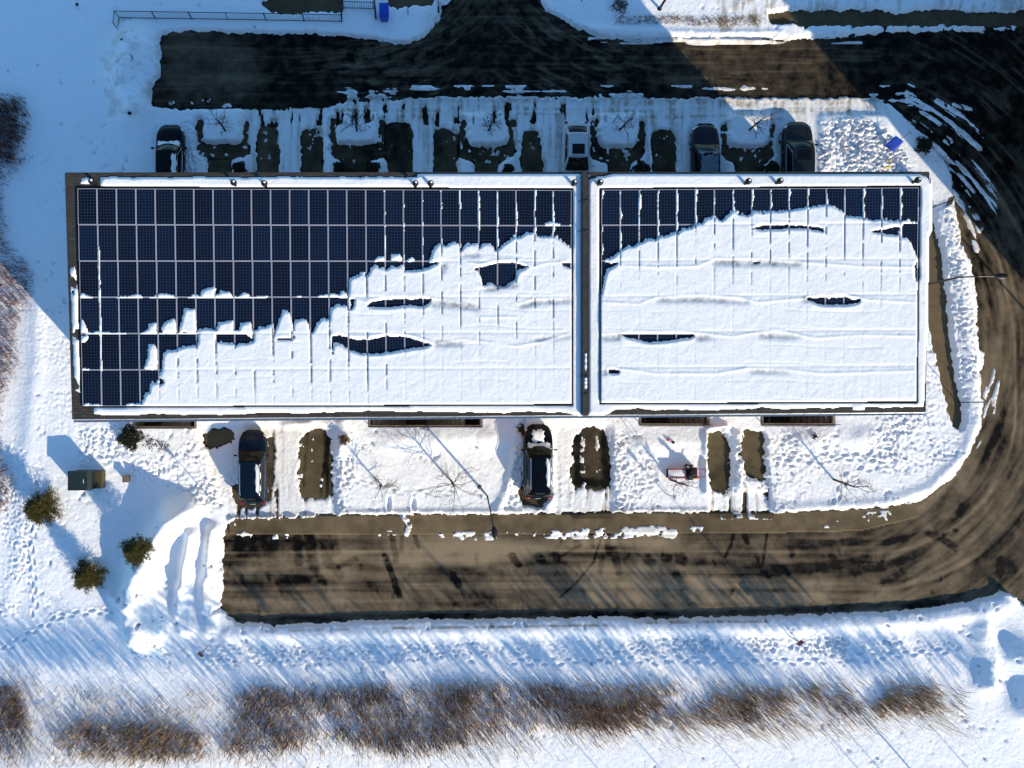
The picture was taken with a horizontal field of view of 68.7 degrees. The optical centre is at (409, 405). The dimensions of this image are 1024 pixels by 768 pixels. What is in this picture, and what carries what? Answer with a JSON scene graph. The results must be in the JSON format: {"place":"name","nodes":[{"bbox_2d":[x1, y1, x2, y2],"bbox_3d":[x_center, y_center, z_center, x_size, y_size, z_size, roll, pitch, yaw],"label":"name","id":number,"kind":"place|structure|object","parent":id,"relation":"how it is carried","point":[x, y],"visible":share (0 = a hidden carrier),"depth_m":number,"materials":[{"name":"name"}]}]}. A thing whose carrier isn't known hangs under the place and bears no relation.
{"place":"outdoors","nodes":[
{"label":"outdoors","id":0,"kind":"place"},
{"bbox_2d":[339,118,738,512],"bbox_3d":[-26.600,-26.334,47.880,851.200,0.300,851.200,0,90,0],"label":"ground","id":1,"kind":"structure","parent":0,"point":[367,120],"depth_m":48.03,"materials":[{"name":"white snow"}]},
{"bbox_2d":[0,93,34,512],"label":"dry weeds","id":2,"kind":"object","parent":1,"relation":"on","point":[13,315],"visible":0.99,"depth_m":47.56,"materials":[{"name":"brown plant"}]},
{"bbox_2d":[68,470,105,490],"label":"transformer box","id":3,"kind":"object","parent":1,"relation":"on","point":[84,480],"visible":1,"depth_m":46.47,"materials":[{"name":"green metal"}]},
{"bbox_2d":[151,125,186,171],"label":"parked car","id":4,"kind":"object","parent":1,"relation":"on","point":[170,151],"visible":0.65,"depth_m":46.78,"materials":[{"name":"black paint"}]},
{"bbox_2d":[112,0,342,28],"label":"metal railing","id":5,"kind":"object","parent":1,"relation":"on","point":[340,14],"visible":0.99,"depth_m":47.21,"materials":[{"name":"black"}]},
{"bbox_2d":[368,416,481,426],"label":"basement stairwell","id":6,"kind":"object","parent":1,"relation":"on","point":[432,423],"visible":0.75,"depth_m":48.45,"materials":[{"name":"concrete"}]},
{"bbox_2d":[0,677,971,767],"bbox_3d":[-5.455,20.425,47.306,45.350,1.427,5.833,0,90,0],"label":"dry reeds","id":7,"kind":"object","parent":1,"relation":"on","point":[376,717],"visible":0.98,"depth_m":47.39,"materials":[{"name":"brown plant"}]},
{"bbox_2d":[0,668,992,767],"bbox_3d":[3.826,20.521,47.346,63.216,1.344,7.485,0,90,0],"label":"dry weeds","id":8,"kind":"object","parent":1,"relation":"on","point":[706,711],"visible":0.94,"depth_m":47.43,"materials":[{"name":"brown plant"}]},
{"bbox_2d":[65,171,928,421],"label":"apartment building","id":9,"kind":"structure","parent":1,"relation":"on","point":[73,184],"depth_m":39.51,"materials":[{"name":"metal"}]},
{"bbox_2d":[78,189,96,224],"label":"solar panel","id":10,"kind":"object","parent":9,"relation":"on","point":[87,206],"visible":1,"depth_m":39.27,"materials":[{"name":"blue"}]},
{"bbox_2d":[78,225,97,260],"bbox_3d":[-17.101,-8.655,39.347,1.015,0.040,1.901,0,92,0],"label":"solar panel","id":11,"kind":"object","parent":9,"relation":"on","point":[88,239],"visible":1,"depth_m":39.33,"materials":[{"name":"blue"}]},
{"bbox_2d":[79,261,97,296],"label":"solar panel","id":12,"kind":"object","parent":9,"relation":"on","point":[88,272],"visible":1,"depth_m":39.40,"materials":[{"name":"blue"}]},
{"bbox_2d":[80,297,98,333],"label":"solar panel","id":13,"kind":"object","parent":9,"relation":"on","point":[89,311],"visible":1,"depth_m":39.46,"materials":[{"name":"blue"}]},
{"bbox_2d":[81,334,99,369],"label":"solar panel","id":14,"kind":"object","parent":9,"relation":"on","point":[90,351],"visible":1,"depth_m":39.54,"materials":[{"name":"blue"}]},
{"bbox_2d":[82,370,101,405],"bbox_3d":[-17.027,-0.932,39.617,1.015,0.040,1.927,0,92,0],"label":"solar panel","id":15,"kind":"object","parent":9,"relation":"on","point":[91,388],"visible":1,"depth_m":39.60,"materials":[{"name":"blue"}]},
{"bbox_2d":[97,189,116,224],"bbox_3d":[-16.086,-10.567,39.280,1.014,0.040,1.893,0,92,0],"label":"solar panel","id":16,"kind":"object","parent":9,"relation":"on","point":[106,206],"visible":1,"depth_m":39.27,"materials":[{"name":"blue"}]},
{"bbox_2d":[98,225,117,260],"bbox_3d":[-16.067,-8.654,39.347,1.013,0.040,1.899,0,92,0],"label":"solar panel","id":17,"kind":"object","parent":9,"relation":"on","point":[107,241],"visible":1,"depth_m":39.33,"materials":[{"name":"blue"}]},
{"bbox_2d":[100,261,118,296],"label":"solar panel","id":18,"kind":"object","parent":9,"relation":"on","point":[109,278],"visible":1,"depth_m":39.40,"materials":[{"name":"blue"}]},
{"bbox_2d":[101,297,118,332],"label":"solar panel","id":19,"kind":"object","parent":9,"relation":"on","point":[110,313],"visible":1,"depth_m":39.47,"materials":[{"name":"blue"}]},
{"bbox_2d":[101,370,120,405],"bbox_3d":[-15.995,-0.937,39.617,1.013,0.040,1.926,0,92,0],"label":"solar panel","id":20,"kind":"object","parent":9,"relation":"on","point":[111,386],"visible":1,"depth_m":39.60,"materials":[{"name":"blue"}]},
{"bbox_2d":[102,334,119,369],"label":"solar panel","id":21,"kind":"object","parent":9,"relation":"on","point":[110,351],"visible":1,"depth_m":39.53,"materials":[{"name":"blue"}]},
{"bbox_2d":[116,189,135,224],"bbox_3d":[-15.055,-10.564,39.280,1.012,0.040,1.891,0,92,0],"label":"solar panel","id":22,"kind":"object","parent":9,"relation":"on","point":[126,206],"visible":1,"depth_m":39.27,"materials":[{"name":"blue"}]},
{"bbox_2d":[117,225,136,260],"bbox_3d":[-15.037,-8.653,39.347,1.012,0.040,1.898,0,92,0],"label":"solar panel","id":23,"kind":"object","parent":9,"relation":"on","point":[127,241],"visible":1,"depth_m":39.33,"materials":[{"name":"blue"}]},
{"bbox_2d":[118,261,137,296],"bbox_3d":[-15.019,-6.735,39.414,1.011,0.040,1.904,0,92,0],"label":"solar panel","id":24,"kind":"object","parent":9,"relation":"on","point":[127,279],"visible":1,"depth_m":39.40,"materials":[{"name":"blue"}]},
{"bbox_2d":[119,298,138,332],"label":"solar panel","id":25,"kind":"object","parent":9,"relation":"on","point":[128,315],"visible":1,"depth_m":39.47,"materials":[{"name":"blue"}]},
{"bbox_2d":[120,334,138,369],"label":"solar panel","id":26,"kind":"object","parent":9,"relation":"on","point":[129,351],"visible":1,"depth_m":39.54,"materials":[{"name":"blue"}]},
{"bbox_2d":[121,370,139,405],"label":"solar panel","id":27,"kind":"object","parent":9,"relation":"on","point":[130,386],"visible":1,"depth_m":39.60,"materials":[{"name":"blue"}]},
{"bbox_2d":[136,189,154,224],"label":"solar panel","id":28,"kind":"object","parent":9,"relation":"on","point":[145,206],"visible":1,"depth_m":39.27,"materials":[{"name":"blue"}]},
{"bbox_2d":[137,225,155,260],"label":"solar panel","id":29,"kind":"object","parent":9,"relation":"on","point":[146,242],"visible":1,"depth_m":39.33,"materials":[{"name":"blue"}]},
{"bbox_2d":[137,261,156,296],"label":"solar panel","id":30,"kind":"object","parent":9,"relation":"on","point":[147,278],"visible":1,"depth_m":39.40,"materials":[{"name":"blue"}]},
{"bbox_2d":[138,297,157,332],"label":"solar panel","id":31,"kind":"object","parent":9,"relation":"on","point":[147,310],"visible":1,"depth_m":39.46,"materials":[{"name":"blue"}]},
{"bbox_2d":[155,189,174,224],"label":"solar panel","id":32,"kind":"object","parent":9,"relation":"on","point":[164,206],"visible":1,"depth_m":39.27,"materials":[{"name":"blue"}]},
{"bbox_2d":[156,225,175,260],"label":"solar panel","id":33,"kind":"object","parent":9,"relation":"on","point":[165,242],"visible":1,"depth_m":39.33,"materials":[{"name":"blue"}]},
{"bbox_2d":[157,261,175,296],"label":"solar panel","id":34,"kind":"object","parent":9,"relation":"on","point":[166,276],"visible":1,"depth_m":39.40,"materials":[{"name":"blue"}]},
{"bbox_2d":[175,189,193,224],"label":"solar panel","id":35,"kind":"object","parent":9,"relation":"on","point":[184,206],"visible":1,"depth_m":39.27,"materials":[{"name":"blue"}]},
{"bbox_2d":[175,225,194,260],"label":"solar panel","id":36,"kind":"object","parent":9,"relation":"on","point":[185,242],"visible":1,"depth_m":39.33,"materials":[{"name":"blue"}]},
{"bbox_2d":[176,261,194,296],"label":"solar panel","id":37,"kind":"object","parent":9,"relation":"on","point":[185,278],"visible":1,"depth_m":39.40,"materials":[{"name":"blue"}]},
{"bbox_2d":[194,189,212,224],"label":"solar panel","id":38,"kind":"object","parent":9,"relation":"on","point":[203,206],"visible":1,"depth_m":39.27,"materials":[{"name":"blue"}]},
{"bbox_2d":[195,225,213,260],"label":"solar panel","id":39,"kind":"object","parent":9,"relation":"on","point":[204,242],"visible":1,"depth_m":39.33,"materials":[{"name":"blue"}]},
{"bbox_2d":[195,261,213,295],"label":"solar panel","id":40,"kind":"object","parent":9,"relation":"on","point":[204,274],"visible":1,"depth_m":39.39,"materials":[{"name":"blue"}]},
{"bbox_2d":[196,298,214,330],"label":"solar panel","id":41,"kind":"object","parent":9,"relation":"on","point":[205,312],"visible":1,"depth_m":39.46,"materials":[{"name":"blue"}]},
{"bbox_2d":[213,189,231,224],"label":"solar panel","id":42,"kind":"object","parent":9,"relation":"on","point":[222,206],"visible":1,"depth_m":39.27,"materials":[{"name":"blue"}]},
{"bbox_2d":[214,225,232,260],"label":"solar panel","id":43,"kind":"object","parent":9,"relation":"on","point":[223,242],"visible":1,"depth_m":39.33,"materials":[{"name":"blue"}]},
{"bbox_2d":[214,261,233,295],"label":"solar panel","id":44,"kind":"object","parent":9,"relation":"on","point":[224,277],"visible":1,"depth_m":39.40,"materials":[{"name":"blue"}]},
{"bbox_2d":[232,189,251,224],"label":"solar panel","id":45,"kind":"object","parent":9,"relation":"on","point":[241,206],"visible":1,"depth_m":39.27,"materials":[{"name":"blue"}]},
{"bbox_2d":[233,225,251,260],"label":"solar panel","id":46,"kind":"object","parent":9,"relation":"on","point":[242,242],"visible":1,"depth_m":39.33,"materials":[{"name":"blue"}]},
{"bbox_2d":[234,261,252,296],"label":"solar panel","id":47,"kind":"object","parent":9,"relation":"on","point":[243,276],"visible":1,"depth_m":39.40,"materials":[{"name":"blue"}]},
{"bbox_2d":[252,225,270,260],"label":"solar panel","id":48,"kind":"object","parent":9,"relation":"on","point":[261,242],"visible":1,"depth_m":39.33,"materials":[{"name":"blue"}]},
{"bbox_2d":[252,189,270,224],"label":"solar panel","id":49,"kind":"object","parent":9,"relation":"on","point":[261,207],"visible":1,"depth_m":39.27,"materials":[{"name":"blue"}]},
{"bbox_2d":[253,261,271,296],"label":"solar panel","id":50,"kind":"object","parent":9,"relation":"on","point":[262,278],"visible":1,"depth_m":39.40,"materials":[{"name":"blue"}]},
{"bbox_2d":[253,297,271,329],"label":"solar panel","id":51,"kind":"object","parent":9,"relation":"on","point":[262,312],"visible":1,"depth_m":39.46,"materials":[{"name":"blue"}]},
{"bbox_2d":[271,189,289,224],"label":"solar panel","id":52,"kind":"object","parent":9,"relation":"on","point":[280,206],"visible":1,"depth_m":39.27,"materials":[{"name":"blue"}]},
{"bbox_2d":[271,225,289,260],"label":"solar panel","id":53,"kind":"object","parent":9,"relation":"on","point":[280,242],"visible":1,"depth_m":39.33,"materials":[{"name":"blue"}]},
{"bbox_2d":[272,261,290,296],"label":"solar panel","id":54,"kind":"object","parent":9,"relation":"on","point":[281,278],"visible":1,"depth_m":39.40,"materials":[{"name":"blue"}]},
{"bbox_2d":[290,189,308,224],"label":"solar panel","id":55,"kind":"object","parent":9,"relation":"on","point":[299,206],"visible":1,"depth_m":39.27,"materials":[{"name":"blue"}]},
{"bbox_2d":[290,225,308,260],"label":"solar panel","id":56,"kind":"object","parent":9,"relation":"on","point":[299,242],"visible":1,"depth_m":39.33,"materials":[{"name":"blue"}]},
{"bbox_2d":[291,261,309,296],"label":"solar panel","id":57,"kind":"object","parent":9,"relation":"on","point":[300,278],"visible":1,"depth_m":39.40,"materials":[{"name":"blue"}]},
{"bbox_2d":[309,189,327,224],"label":"solar panel","id":58,"kind":"object","parent":9,"relation":"on","point":[318,206],"visible":1,"depth_m":39.27,"materials":[{"name":"blue"}]},
{"bbox_2d":[309,225,327,260],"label":"solar panel","id":59,"kind":"object","parent":9,"relation":"on","point":[318,242],"visible":1,"depth_m":39.33,"materials":[{"name":"blue"}]},
{"bbox_2d":[310,261,328,296],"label":"solar panel","id":60,"kind":"object","parent":9,"relation":"on","point":[319,277],"visible":1,"depth_m":39.40,"materials":[{"name":"blue"}]},
{"bbox_2d":[328,189,346,224],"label":"solar panel","id":61,"kind":"object","parent":9,"relation":"on","point":[337,206],"visible":1,"depth_m":39.27,"materials":[{"name":"blue"}]},
{"bbox_2d":[328,225,346,260],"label":"solar panel","id":62,"kind":"object","parent":9,"relation":"on","point":[337,242],"visible":1,"depth_m":39.33,"materials":[{"name":"blue"}]},
{"bbox_2d":[329,261,347,295],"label":"solar panel","id":63,"kind":"object","parent":9,"relation":"on","point":[337,277],"visible":1,"depth_m":39.40,"materials":[{"name":"blue"}]},
{"bbox_2d":[347,225,365,260],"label":"solar panel","id":64,"kind":"object","parent":9,"relation":"on","point":[356,242],"visible":1,"depth_m":39.33,"materials":[{"name":"blue"}]},
{"bbox_2d":[347,189,365,224],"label":"solar panel","id":65,"kind":"object","parent":9,"relation":"on","point":[356,207],"visible":1,"depth_m":39.27,"materials":[{"name":"blue"}]},
{"bbox_2d":[366,190,383,224],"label":"solar panel","id":66,"kind":"object","parent":9,"relation":"on","point":[374,207],"visible":1,"depth_m":39.27,"materials":[{"name":"blue"}]},
{"bbox_2d":[366,225,384,260],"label":"solar panel","id":67,"kind":"object","parent":9,"relation":"on","point":[375,234],"visible":1,"depth_m":39.33,"materials":[{"name":"blue"}]},
{"bbox_2d":[385,190,402,224],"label":"solar panel","id":68,"kind":"object","parent":9,"relation":"on","point":[394,206],"visible":1,"depth_m":39.27,"materials":[{"name":"blue"}]},
{"bbox_2d":[385,225,403,260],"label":"solar panel","id":69,"kind":"object","parent":9,"relation":"on","point":[394,234],"visible":1,"depth_m":39.33,"materials":[{"name":"blue"}]},
{"bbox_2d":[404,190,421,224],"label":"solar panel","id":70,"kind":"object","parent":9,"relation":"on","point":[413,207],"visible":1,"depth_m":39.27,"materials":[{"name":"blue"}]},
{"bbox_2d":[404,226,421,260],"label":"solar panel","id":71,"kind":"object","parent":9,"relation":"on","point":[413,241],"visible":1,"depth_m":39.33,"materials":[{"name":"blue"}]},
{"bbox_2d":[422,190,440,224],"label":"solar panel","id":72,"kind":"object","parent":9,"relation":"on","point":[431,209],"visible":1,"depth_m":39.27,"materials":[{"name":"blue"}]},
{"bbox_2d":[441,190,459,224],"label":"solar panel","id":73,"kind":"object","parent":9,"relation":"on","point":[450,210],"visible":1,"depth_m":39.27,"materials":[{"name":"blue"}]},
{"bbox_2d":[460,190,477,224],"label":"solar panel","id":74,"kind":"object","parent":9,"relation":"on","point":[469,207],"visible":1,"depth_m":39.27,"materials":[{"name":"blue"}]},
{"bbox_2d":[479,190,496,225],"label":"solar panel","id":75,"kind":"object","parent":9,"relation":"on","point":[487,208],"visible":1,"depth_m":39.27,"materials":[{"name":"blue"}]},
{"bbox_2d":[70,174,931,415],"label":"roof snow","id":76,"kind":"structure","parent":9,"relation":"on","point":[764,329],"depth_m":39.36,"materials":[{"name":"white snow"}]},
{"bbox_2d":[497,190,515,225],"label":"solar panel","id":77,"kind":"object","parent":9,"relation":"on","point":[506,206],"visible":1,"depth_m":39.27,"materials":[{"name":"blue"}]},
{"bbox_2d":[516,190,533,225],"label":"solar panel","id":78,"kind":"object","parent":9,"relation":"on","point":[525,203],"visible":1,"depth_m":39.27,"materials":[{"name":"blue"}]},
{"bbox_2d":[534,190,552,225],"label":"solar panel","id":79,"kind":"object","parent":9,"relation":"on","point":[543,211],"visible":1,"depth_m":39.27,"materials":[{"name":"blue"}]},
{"bbox_2d":[553,190,571,225],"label":"solar panel","id":80,"kind":"object","parent":9,"relation":"on","point":[562,204],"visible":1,"depth_m":39.27,"materials":[{"name":"blue"}]},
{"bbox_2d":[601,190,619,224],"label":"solar panel","id":81,"kind":"object","parent":9,"relation":"on","point":[610,203],"visible":1,"depth_m":39.27,"materials":[{"name":"blue"}]},
{"bbox_2d":[601,225,619,260],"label":"solar panel","id":82,"kind":"object","parent":9,"relation":"on","point":[610,237],"visible":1,"depth_m":39.33,"materials":[{"name":"blue"}]},
{"bbox_2d":[620,190,638,224],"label":"solar panel","id":83,"kind":"object","parent":9,"relation":"on","point":[629,203],"visible":1,"depth_m":39.27,"materials":[{"name":"blue"}]},
{"bbox_2d":[639,190,657,224],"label":"solar panel","id":84,"kind":"object","parent":9,"relation":"on","point":[648,211],"visible":1,"depth_m":39.27,"materials":[{"name":"blue"}]},
{"bbox_2d":[658,189,676,224],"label":"solar panel","id":85,"kind":"object","parent":9,"relation":"on","point":[667,207],"visible":1,"depth_m":39.27,"materials":[{"name":"blue"}]},
{"bbox_2d":[677,189,694,224],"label":"solar panel","id":86,"kind":"object","parent":9,"relation":"on","point":[686,208],"visible":1,"depth_m":39.27,"materials":[{"name":"blue"}]},
{"bbox_2d":[696,189,713,223],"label":"solar panel","id":87,"kind":"object","parent":9,"relation":"on","point":[705,204],"visible":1,"depth_m":39.26,"materials":[{"name":"blue"}]},
{"bbox_2d":[863,188,881,219],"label":"solar panel","id":88,"kind":"object","parent":9,"relation":"on","point":[872,202],"visible":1,"depth_m":39.26,"materials":[{"name":"blue"}]},
{"bbox_2d":[901,188,918,222],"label":"solar panel","id":89,"kind":"object","parent":9,"relation":"on","point":[909,198],"visible":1,"depth_m":39.26,"materials":[{"name":"blue"}]},
{"bbox_2d":[0,0,1023,767],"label":"snow","id":90,"kind":"structure","parent":1,"relation":"on","point":[80,78],"depth_m":47.69,"materials":[{"name":"white snow"}]},
{"bbox_2d":[0,92,30,171],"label":"dry weeds","id":91,"kind":"object","parent":90,"relation":"on","point":[10,128],"visible":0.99,"depth_m":47.40,"materials":[{"name":"brown plant"}]},
{"bbox_2d":[21,485,65,526],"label":"evergreen tree","id":92,"kind":"object","parent":90,"relation":"on","point":[37,509],"visible":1,"depth_m":46.60,"materials":[{"name":"green plant"}]},
{"bbox_2d":[71,555,109,593],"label":"evergreen tree","id":93,"kind":"object","parent":90,"relation":"on","point":[87,576],"visible":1,"depth_m":46.69,"materials":[{"name":"green plant"}]},
{"bbox_2d":[117,533,156,571],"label":"evergreen tree","id":94,"kind":"object","parent":90,"relation":"on","point":[134,552],"visible":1,"depth_m":45.59,"materials":[{"name":"green plant"}]},
{"bbox_2d":[569,681,950,737],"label":"dry reeds","id":95,"kind":"object","parent":90,"relation":"on","point":[780,699],"visible":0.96,"depth_m":47.37,"materials":[{"name":"brown plant"}]},
{"bbox_2d":[639,414,708,425],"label":"basement stairwell","id":96,"kind":"object","parent":1,"relation":"on","point":[673,421],"visible":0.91,"depth_m":48.26,"materials":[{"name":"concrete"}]},
{"bbox_2d":[760,413,840,424],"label":"basement stairwell","id":97,"kind":"object","parent":1,"relation":"on","point":[797,420],"visible":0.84,"depth_m":48.45,"materials":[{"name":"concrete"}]},
{"bbox_2d":[195,95,886,516],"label":"driveway","id":98,"kind":"structure","parent":0,"point":[395,151],"depth_m":47.99,"materials":[{"name":"stone"}]},
{"bbox_2d":[234,430,269,503],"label":"parked car","id":99,"kind":"object","parent":98,"relation":"on","point":[252,462],"visible":1,"depth_m":46.61,"materials":[{"name":"black paint"}]},
{"bbox_2d":[521,424,556,498],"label":"parked car","id":100,"kind":"object","parent":98,"relation":"on","point":[538,456],"visible":1,"depth_m":46.60,"materials":[{"name":"black paint"}]},
{"bbox_2d":[560,121,593,171],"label":"parked car","id":101,"kind":"object","parent":98,"relation":"on","point":[575,141],"visible":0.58,"depth_m":46.77,"materials":[{"name":"grey paint"}]},
{"bbox_2d":[689,123,724,171],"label":"parked car","id":102,"kind":"object","parent":98,"relation":"on","point":[704,149],"visible":0.73,"depth_m":47.06,"materials":[{"name":"black paint"}]},
{"bbox_2d":[778,122,817,171],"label":"parked car","id":103,"kind":"object","parent":98,"relation":"on","point":[795,139],"visible":0.61,"depth_m":46.79,"materials":[{"name":"black paint"}]},
{"bbox_2d":[229,503,918,534],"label":"pavement","id":104,"kind":"structure","parent":0,"point":[851,519],"depth_m":47.88,"materials":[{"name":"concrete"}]},
{"bbox_2d":[151,0,1023,626],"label":"road","id":105,"kind":"structure","parent":0,"point":[959,538],"depth_m":48.00,"materials":[{"name":"brown asphalt"}]},
{"bbox_2d":[262,0,1023,428],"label":"path","id":106,"kind":"structure","parent":0,"point":[936,292],"depth_m":48.00,"materials":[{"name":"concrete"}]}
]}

